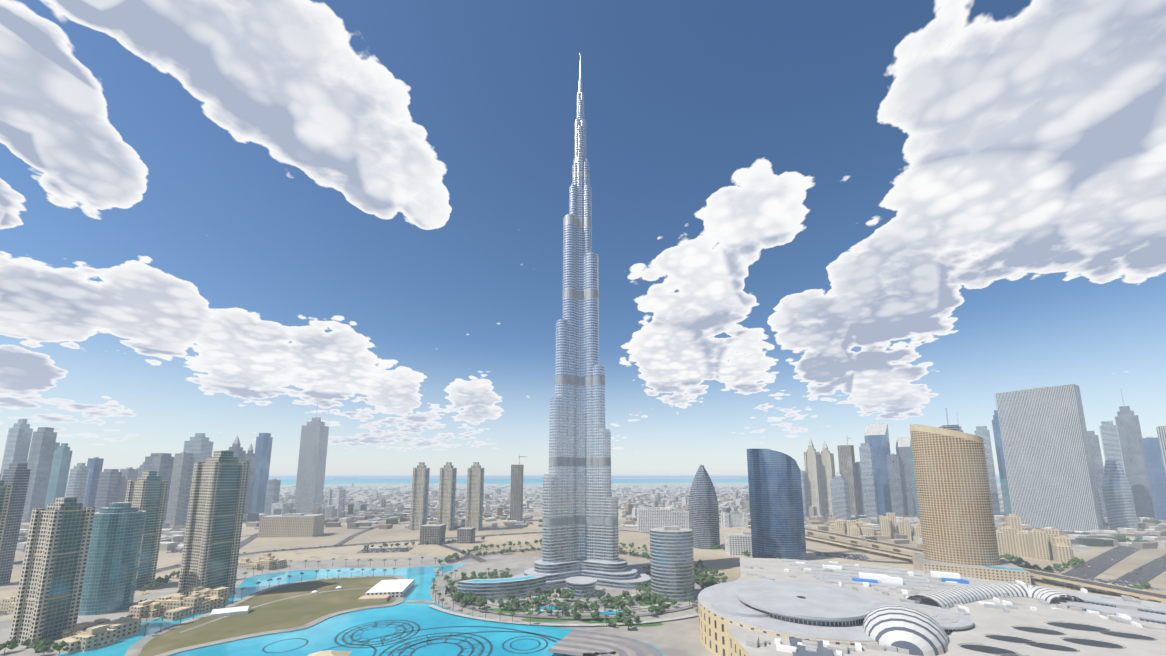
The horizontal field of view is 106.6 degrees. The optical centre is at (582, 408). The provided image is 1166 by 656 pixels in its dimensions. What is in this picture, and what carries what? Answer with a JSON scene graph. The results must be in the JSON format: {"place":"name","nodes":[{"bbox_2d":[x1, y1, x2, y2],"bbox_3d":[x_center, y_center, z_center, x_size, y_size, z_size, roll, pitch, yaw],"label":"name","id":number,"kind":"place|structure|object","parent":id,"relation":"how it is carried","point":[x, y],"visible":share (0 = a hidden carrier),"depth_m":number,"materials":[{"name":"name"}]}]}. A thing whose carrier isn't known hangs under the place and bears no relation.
{"place":"outdoors","nodes":[
{"label":"outdoors","id":0,"kind":"place"},
{"bbox_2d":[0,474,12,550],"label":"edge tower","id":1,"kind":"structure","parent":0,"point":[5,493],"depth_m":477.65,"materials":[{"name":"beige stone"}]},
{"bbox_2d":[0,463,30,584],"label":"dark tower","id":2,"kind":"structure","parent":0,"point":[16,475],"depth_m":571.14,"materials":[{"name":"grey glass"}]},
{"bbox_2d":[78,502,146,615],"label":"residence tower","id":3,"kind":"structure","parent":0,"point":[112,564],"depth_m":453.27,"materials":[{"name":"teal glass"}]},
{"bbox_2d":[117,467,138,501],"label":"high-rise building","id":4,"kind":"structure","parent":0,"point":[129,473],"depth_m":1133.28,"materials":[{"name":"glass"}]},
{"bbox_2d":[183,433,212,523],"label":"high-rise building","id":5,"kind":"structure","parent":0,"point":[199,447],"depth_m":1251.20,"materials":[{"name":"grey glass"}]},
{"bbox_2d":[124,575,405,655],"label":"lake island","id":6,"kind":"structure","parent":0,"point":[295,613],"depth_m":436.02,"materials":[{"name":"plant"}]},
{"bbox_2d":[179,568,443,655],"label":"island pavilions and bridges","id":7,"kind":"object","parent":6,"relation":"on","point":[383,590],"visible":1,"depth_m":486.75,"materials":[{"name":"white paint"}]},
{"bbox_2d":[0,532,541,614],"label":"road north of lake","id":8,"kind":"structure","parent":0,"point":[157,571],"depth_m":844.58,"materials":[{"name":"asphalt"}]},
{"bbox_2d":[0,555,714,655],"bbox_3d":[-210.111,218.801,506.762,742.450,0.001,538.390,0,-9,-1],"label":"paving","id":9,"kind":"structure","parent":0,"point":[678,637],"depth_m":445.05,"materials":[{"name":"stone"}]},
{"bbox_2d":[8,497,94,647],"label":"residence tower","id":10,"kind":"structure","parent":9,"relation":"on","point":[48,598],"depth_m":375.26,"materials":[{"name":"beige concrete"}]},
{"bbox_2d":[53,618,140,652],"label":"old town cluster","id":11,"kind":"object","parent":9,"relation":"on","point":[97,635],"visible":1,"depth_m":366.00,"materials":[{"name":"beige stone"}]},
{"bbox_2d":[129,586,229,620],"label":"old town cluster","id":12,"kind":"object","parent":9,"relation":"on","point":[187,600],"visible":0.98,"depth_m":445.25,"materials":[{"name":"beige stone"}]},
{"bbox_2d":[177,451,248,593],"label":"residence tower","id":13,"kind":"structure","parent":9,"relation":"on","point":[211,547],"depth_m":514.57,"materials":[{"name":"beige stone"}]},
{"bbox_2d":[237,553,286,570],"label":"old town cluster","id":14,"kind":"object","parent":9,"relation":"on","point":[266,560],"visible":0.92,"depth_m":654.92,"materials":[{"name":"beige stone"}]},
{"bbox_2d":[64,544,716,636],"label":"palm trees","id":15,"kind":"object","parent":9,"relation":"on","point":[362,569],"visible":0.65,"depth_m":480.93,"materials":[{"name":"green plant"}]},
{"bbox_2d":[57,564,663,655],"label":"lake","id":16,"kind":"structure","parent":0,"point":[321,636],"depth_m":391.59,"materials":[{"name":"liquid"}]},
{"bbox_2d":[262,620,566,655],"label":"fountain rings","id":17,"kind":"object","parent":16,"relation":"on","point":[409,632],"visible":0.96,"depth_m":374.95,"materials":[{"name":"blue"}]},
{"bbox_2d":[335,520,408,544],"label":"road","id":18,"kind":"structure","parent":0,"point":[346,540],"depth_m":993.21,"materials":[{"name":"grey asphalt"}]},
{"bbox_2d":[350,522,504,526],"bbox_3d":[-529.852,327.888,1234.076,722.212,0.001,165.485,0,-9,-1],"label":"road","id":19,"kind":"structure","parent":0,"point":[408,523],"depth_m":1254.02,"materials":[{"name":"grey asphalt"}]},
{"bbox_2d":[438,544,485,561],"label":"road","id":20,"kind":"structure","parent":0,"point":[478,559],"depth_m":800.99,"materials":[{"name":"grey asphalt"}]},
{"bbox_2d":[67,474,999,484],"bbox_3d":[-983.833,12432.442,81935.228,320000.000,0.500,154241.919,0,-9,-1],"label":"sea","id":21,"kind":"structure","parent":0,"point":[288,479],"depth_m":13691.13,"materials":[{"name":"liquid"}]},
{"bbox_2d":[429,557,697,634],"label":"park grounds","id":22,"kind":"structure","parent":0,"point":[646,623],"depth_m":455.81,"materials":[{"name":"stone"}]},
{"bbox_2d":[457,558,650,600],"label":"podium building","id":23,"kind":"structure","parent":22,"relation":"on","point":[581,577],"depth_m":539.08,"materials":[{"name":"silver metal"}]},
{"bbox_2d":[542,53,618,562],"bbox_3d":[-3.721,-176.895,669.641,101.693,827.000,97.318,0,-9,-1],"label":"skyscraper","id":24,"kind":"structure","parent":22,"relation":"on","point":[580,511],"depth_m":608.41,"materials":[{"name":"silver metal"}]},
{"bbox_2d":[650,526,694,602],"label":"cylindrical tower building","id":25,"kind":"structure","parent":22,"relation":"on","point":[671,561],"depth_m":492.36,"materials":[{"name":"silver metal"}]},
{"bbox_2d":[0,474,1165,620],"bbox_3d":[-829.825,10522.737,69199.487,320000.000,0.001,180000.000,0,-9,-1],"label":"ground","id":26,"kind":"structure","parent":0,"point":[720,560],"depth_m":856.41,"materials":[{"name":"beige sand"}]},
{"bbox_2d":[0,592,16,613],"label":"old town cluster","id":27,"kind":"object","parent":26,"relation":"on","point":[8,604],"visible":0.04,"depth_m":453.38,"materials":[{"name":"beige stone"}]},
{"bbox_2d":[0,419,32,479],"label":"high-rise building","id":28,"kind":"structure","parent":26,"relation":"on","point":[18,442],"depth_m":1319.15,"materials":[{"name":"glass"}]},
{"bbox_2d":[22,427,56,522],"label":"high-rise building","id":29,"kind":"structure","parent":26,"relation":"on","point":[41,451],"depth_m":1311.57,"materials":[{"name":"grey glass"}]},
{"bbox_2d":[44,442,60,505],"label":"skyscraper","id":30,"kind":"structure","parent":26,"relation":"on","point":[57,444],"depth_m":1360.00,"materials":[{"name":"grey glass"}]},
{"bbox_2d":[44,443,72,509],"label":"high-rise building","id":31,"kind":"structure","parent":26,"relation":"on","point":[59,472],"depth_m":1278.34,"materials":[{"name":"teal glass"}]},
{"bbox_2d":[66,463,89,508],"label":"high-rise building","id":32,"kind":"structure","parent":26,"relation":"on","point":[78,480],"depth_m":1108.40,"materials":[{"name":"grey glass"}]},
{"bbox_2d":[83,457,103,508],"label":"skyscraper","id":33,"kind":"structure","parent":26,"relation":"on","point":[95,465],"depth_m":1189.35,"materials":[{"name":"blue glass"}]},
{"bbox_2d":[94,469,121,511],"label":"high-rise building","id":34,"kind":"structure","parent":26,"relation":"on","point":[107,493],"depth_m":1106.57,"materials":[{"name":"grey glass"}]},
{"bbox_2d":[137,462,144,477],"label":"skyscraper","id":35,"kind":"structure","parent":26,"relation":"on","point":[140,470],"depth_m":1248.76,"materials":[{"name":"silver metal"}]},
{"bbox_2d":[125,471,168,588],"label":"residence tower","id":36,"kind":"structure","parent":26,"relation":"on","point":[146,491],"depth_m":555.63,"materials":[{"name":"glass"}]},
{"bbox_2d":[143,453,173,521],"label":"high-rise building","id":37,"kind":"structure","parent":26,"relation":"on","point":[161,464],"depth_m":1249.71,"materials":[{"name":"grey glass"}]},
{"bbox_2d":[166,549,182,552],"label":"parking lot","id":38,"kind":"structure","parent":26,"relation":"on","point":[179,551],"depth_m":795.53,"materials":[{"name":"grey asphalt"}]},
{"bbox_2d":[165,452,191,525],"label":"high-rise building","id":39,"kind":"structure","parent":26,"relation":"on","point":[178,490],"depth_m":1215.73,"materials":[{"name":"glass"}]},
{"bbox_2d":[225,435,245,463],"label":"high-rise building","id":40,"kind":"structure","parent":26,"relation":"on","point":[237,449],"depth_m":1348.59,"materials":[{"name":"grey glass"}]},
{"bbox_2d":[239,533,257,548],"bbox_3d":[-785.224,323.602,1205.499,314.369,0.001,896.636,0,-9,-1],"label":"business bay road","id":41,"kind":"structure","parent":26,"relation":"on","point":[243,543],"depth_m":933.48,"materials":[{"name":"grey asphalt"}]},
{"bbox_2d":[243,443,256,514],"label":"high-rise building","id":42,"kind":"structure","parent":26,"relation":"on","point":[250,458],"depth_m":1371.04,"materials":[{"name":"grey glass"}]},
{"bbox_2d":[251,433,272,512],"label":"blue tower","id":43,"kind":"structure","parent":26,"relation":"on","point":[263,447],"depth_m":1528.62,"materials":[{"name":"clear glass"}]},
{"bbox_2d":[264,479,280,514],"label":"high-rise building","id":44,"kind":"structure","parent":26,"relation":"on","point":[273,491],"depth_m":1455.56,"materials":[{"name":"silver metal"}]},
{"bbox_2d":[271,502,289,514],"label":"biz bay","id":45,"kind":"object","parent":26,"relation":"on","point":[284,507],"visible":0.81,"depth_m":1426.71,"materials":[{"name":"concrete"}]},
{"bbox_2d":[258,513,324,537],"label":"low-rise building","id":46,"kind":"structure","parent":26,"relation":"on","point":[295,525],"depth_m":986.50,"materials":[{"name":"concrete"}]},
{"bbox_2d":[294,402,328,513],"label":"building","id":47,"kind":"structure","parent":26,"relation":"on","point":[309,490],"depth_m":1529.45,"materials":[{"name":"concrete"}]},
{"bbox_2d":[327,488,345,514],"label":"building","id":48,"kind":"structure","parent":26,"relation":"on","point":[337,498],"depth_m":1454.15,"materials":[{"name":"concrete"}]},
{"bbox_2d":[357,547,413,552],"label":"parking lot","id":49,"kind":"structure","parent":26,"relation":"on","point":[378,550],"depth_m":811.43,"materials":[{"name":"grey asphalt"}]},
{"bbox_2d":[409,462,429,530],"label":"skyscraper","id":50,"kind":"structure","parent":26,"relation":"on","point":[419,496],"depth_m":1112.13,"materials":[{"name":"beige stone"}]},
{"bbox_2d":[419,511,448,544],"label":"construction frame","id":51,"kind":"object","parent":26,"relation":"on","point":[430,533],"visible":0.96,"depth_m":882.59,"materials":[{"name":"concrete"}]},
{"bbox_2d":[438,462,456,530],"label":"skyscraper","id":52,"kind":"structure","parent":26,"relation":"on","point":[447,488],"depth_m":1113.29,"materials":[{"name":"beige stone"}]},
{"bbox_2d":[457,514,480,543],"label":"construction frame","id":53,"kind":"object","parent":26,"relation":"on","point":[465,535],"visible":1,"depth_m":895.25,"materials":[{"name":"concrete"}]},
{"bbox_2d":[465,462,483,530],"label":"skyscraper","id":54,"kind":"structure","parent":26,"relation":"on","point":[475,488],"depth_m":1112.82,"materials":[{"name":"beige stone"}]},
{"bbox_2d":[510,456,523,520],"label":"tower under construction","id":55,"kind":"structure","parent":26,"relation":"on","point":[516,501],"depth_m":1313.52,"materials":[{"name":"concrete"}]},
{"bbox_2d":[443,548,707,589],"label":"boulevard","id":56,"kind":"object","parent":26,"relation":"on","point":[490,553],"visible":0.25,"depth_m":752.35,"materials":[{"name":"grey asphalt"}]},
{"bbox_2d":[0,529,1150,655],"bbox_3d":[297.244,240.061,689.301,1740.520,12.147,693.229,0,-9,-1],"label":"trees","id":57,"kind":"object","parent":26,"relation":"on","point":[43,643],"visible":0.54,"depth_m":488.32,"materials":[{"name":"green plant"}]},
{"bbox_2d":[16,483,1165,550],"bbox_3d":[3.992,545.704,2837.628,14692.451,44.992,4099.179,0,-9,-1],"label":"city buildings","id":58,"kind":"structure","parent":26,"relation":"on","point":[1151,528],"depth_m":1352.75,"materials":[{"name":"beige concrete"}]},
{"bbox_2d":[547,630,662,655],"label":"grand stairs terrace","id":59,"kind":"structure","parent":26,"relation":"on","point":[579,643],"depth_m":354.88,"materials":[{"name":"stone"}]},
{"bbox_2d":[637,507,671,531],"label":"building","id":60,"kind":"structure","parent":26,"relation":"on","point":[648,518],"depth_m":1072.90,"materials":[{"name":"concrete"}]},
{"bbox_2d":[175,517,1165,590],"bbox_3d":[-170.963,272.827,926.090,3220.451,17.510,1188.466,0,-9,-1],"label":"traffic cars","id":61,"kind":"object","parent":26,"relation":"on","point":[848,544],"visible":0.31,"depth_m":738.28,"materials":[{"name":"grey paint"}]},
{"bbox_2d":[672,510,688,528],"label":"building","id":62,"kind":"structure","parent":26,"relation":"on","point":[680,518],"depth_m":1141.26,"materials":[{"name":"concrete"}]},
{"bbox_2d":[688,465,719,548],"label":"skyscraper","id":63,"kind":"structure","parent":26,"relation":"on","point":[703,514],"depth_m":838.25,"materials":[{"name":"grey glass"}]},
{"bbox_2d":[721,511,747,527],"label":"building","id":64,"kind":"structure","parent":26,"relation":"on","point":[733,519],"depth_m":1157.07,"materials":[{"name":"concrete"}]},
{"bbox_2d":[724,531,751,555],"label":"building","id":65,"kind":"structure","parent":26,"relation":"on","point":[737,544],"depth_m":761.79,"materials":[{"name":"concrete"}]},
{"bbox_2d":[747,449,806,559],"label":"skyscraper","id":66,"kind":"structure","parent":26,"relation":"on","point":[776,507],"depth_m":724.06,"materials":[{"name":"blue glass"}]},
{"bbox_2d":[800,470,807,517],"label":"skyscraper","id":67,"kind":"structure","parent":26,"relation":"on","point":[804,489],"depth_m":1433.94,"materials":[{"name":"grey glass"}]},
{"bbox_2d":[804,438,823,515],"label":"twin tower","id":68,"kind":"structure","parent":26,"relation":"on","point":[813,476],"depth_m":1443.40,"materials":[{"name":"beige stone"}]},
{"bbox_2d":[819,440,834,516],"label":"twin tower","id":69,"kind":"structure","parent":26,"relation":"on","point":[827,465],"depth_m":1443.84,"materials":[{"name":"beige stone"}]},
{"bbox_2d":[830,471,850,519],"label":"grey tower","id":70,"kind":"structure","parent":26,"relation":"on","point":[840,497],"depth_m":1323.82,"materials":[{"name":"grey glass"}]},
{"bbox_2d":[815,552,868,558],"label":"parking lot","id":71,"kind":"structure","parent":26,"relation":"on","point":[843,555],"depth_m":761.66,"materials":[{"name":"grey asphalt"}]},
{"bbox_2d":[828,519,861,534],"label":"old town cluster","id":72,"kind":"object","parent":26,"relation":"on","point":[838,526],"visible":0.42,"depth_m":1027.16,"materials":[{"name":"beige stone"}]},
{"bbox_2d":[837,438,859,515],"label":"skyscraper","id":73,"kind":"structure","parent":26,"relation":"on","point":[846,459],"depth_m":1442.55,"materials":[{"name":"grey glass"}]},
{"bbox_2d":[859,443,878,517],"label":"skyscraper","id":74,"kind":"structure","parent":26,"relation":"on","point":[868,481],"depth_m":1369.79,"materials":[{"name":"grey glass"}]},
{"bbox_2d":[864,423,891,515],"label":"glass tower","id":75,"kind":"structure","parent":26,"relation":"on","point":[876,436],"depth_m":1441.40,"materials":[{"name":"glass"}]},
{"bbox_2d":[846,513,921,541],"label":"buildings","id":76,"kind":"structure","parent":26,"relation":"on","point":[888,526],"depth_m":956.69,"materials":[{"name":"beige stone"}]},
{"bbox_2d":[887,453,904,516],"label":"skyscraper","id":77,"kind":"structure","parent":26,"relation":"on","point":[895,485],"depth_m":1369.57,"materials":[{"name":"grey glass"}]},
{"bbox_2d":[896,436,916,515],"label":"glass tower","id":78,"kind":"structure","parent":26,"relation":"on","point":[903,444],"depth_m":1447.87,"materials":[{"name":"glass"}]},
{"bbox_2d":[909,447,919,519],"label":"skyscraper","id":79,"kind":"structure","parent":26,"relation":"on","point":[914,482],"depth_m":1378.92,"materials":[{"name":"grey glass"}]},
{"bbox_2d":[698,557,1165,655],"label":"shopping mall","id":80,"kind":"structure","parent":26,"relation":"on","point":[773,607],"depth_m":331.70,"materials":[{"name":"stone"}]},
{"bbox_2d":[719,518,1159,602],"bbox_3d":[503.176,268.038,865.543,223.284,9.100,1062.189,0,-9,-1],"label":"highway","id":81,"kind":"structure","parent":26,"relation":"on","point":[894,554],"depth_m":739.77,"materials":[{"name":"grey asphalt"}]},
{"bbox_2d":[909,408,1030,584],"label":"hotel tower","id":82,"kind":"structure","parent":26,"relation":"on","point":[957,524],"depth_m":594.50,"materials":[{"name":"beige concrete"}]},
{"bbox_2d":[805,518,1134,535],"bbox_3d":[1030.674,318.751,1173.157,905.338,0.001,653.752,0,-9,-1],"label":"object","id":83,"kind":"structure","parent":26,"relation":"on","point":[1124,534],"depth_m":1026.04,"materials":[{"name":"concrete"}]},
{"bbox_2d":[975,426,1000,514],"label":"skyscraper","id":84,"kind":"structure","parent":26,"relation":"on","point":[983,432],"depth_m":1449.00,"materials":[{"name":"grey glass"}]},
{"bbox_2d":[992,394,1006,515],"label":"skyscraper","id":85,"kind":"structure","parent":26,"relation":"on","point":[999,449],"depth_m":1472.37,"materials":[{"name":"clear glass"}]},
{"bbox_2d":[1001,480,1011,515],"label":"skyscraper","id":86,"kind":"structure","parent":26,"relation":"on","point":[1006,498],"depth_m":1311.18,"materials":[{"name":"glass"}]},
{"bbox_2d":[996,514,1073,562],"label":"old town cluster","id":87,"kind":"object","parent":26,"relation":"on","point":[1013,538],"visible":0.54,"depth_m":735.96,"materials":[{"name":"beige stone"}]},
{"bbox_2d":[995,384,1102,530],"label":"skyscraper","id":88,"kind":"structure","parent":26,"relation":"on","point":[1048,462],"depth_m":1134.80,"materials":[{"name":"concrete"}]},
{"bbox_2d":[1087,431,1106,517],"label":"skyscraper","id":89,"kind":"structure","parent":26,"relation":"on","point":[1096,455],"depth_m":1342.28,"materials":[{"name":"blue glass"}]},
{"bbox_2d":[1096,484,1104,525],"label":"skyscraper","id":90,"kind":"structure","parent":26,"relation":"on","point":[1101,508],"depth_m":1171.65,"materials":[{"name":"grey glass"}]},
{"bbox_2d":[1038,531,1165,586],"bbox_3d":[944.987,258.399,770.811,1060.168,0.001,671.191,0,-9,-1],"label":"wide road","id":91,"kind":"structure","parent":26,"relation":"on","point":[1098,565],"depth_m":693.61,"materials":[{"name":"grey asphalt"}]},
{"bbox_2d":[1059,576,1159,589],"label":"road","id":92,"kind":"structure","parent":26,"relation":"on","point":[1124,583],"depth_m":571.80,"materials":[{"name":"grey asphalt"}]},
{"bbox_2d":[1099,421,1124,471],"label":"skyscraper","id":93,"kind":"structure","parent":26,"relation":"on","point":[1110,441],"depth_m":1328.74,"materials":[{"name":"grey glass"}]},
{"bbox_2d":[1103,460,1138,528],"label":"skyscraper","id":94,"kind":"structure","parent":26,"relation":"on","point":[1119,502],"depth_m":1132.96,"materials":[{"name":"glass"}]},
{"bbox_2d":[1097,554,1165,594],"bbox_3d":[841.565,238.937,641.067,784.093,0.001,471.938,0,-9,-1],"label":"wide road","id":95,"kind":"structure","parent":26,"relation":"on","point":[1152,569],"depth_m":630.24,"materials":[{"name":"grey asphalt"}]},
{"bbox_2d":[1114,390,1154,516],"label":"skyscraper","id":96,"kind":"structure","parent":26,"relation":"on","point":[1128,427],"depth_m":1387.26,"materials":[{"name":"grey glass"}]},
{"bbox_2d":[1140,436,1165,519],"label":"skyscraper","id":97,"kind":"structure","parent":26,"relation":"on","point":[1154,465],"depth_m":1317.24,"materials":[{"name":"blue glass"}]},
{"bbox_2d":[1156,426,1165,474],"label":"tower","id":98,"kind":"structure","parent":26,"relation":"on","point":[1161,432],"depth_m":901.69,"materials":[{"name":"concrete"}]},
{"bbox_2d":[0,0,1165,473],"label":"sky","id":99,"kind":"structure","parent":0,"point":[817,220],"materials":[{"name":"blue"}]},
{"bbox_2d":[618,530,649,533],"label":"road","id":100,"kind":"structure","parent":0,"point":[634,531],"depth_m":1079.57,"materials":[{"name":"grey asphalt"}]},
{"bbox_2d":[806,549,912,563],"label":"road","id":101,"kind":"structure","parent":0,"point":[810,550],"depth_m":709.46,"materials":[{"name":"grey asphalt"}]},
{"bbox_2d":[855,462,864,514],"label":"skyscraper","id":102,"kind":"structure","parent":0,"point":[859,488],"depth_m":1439.24,"materials":[{"name":"glass"}]},
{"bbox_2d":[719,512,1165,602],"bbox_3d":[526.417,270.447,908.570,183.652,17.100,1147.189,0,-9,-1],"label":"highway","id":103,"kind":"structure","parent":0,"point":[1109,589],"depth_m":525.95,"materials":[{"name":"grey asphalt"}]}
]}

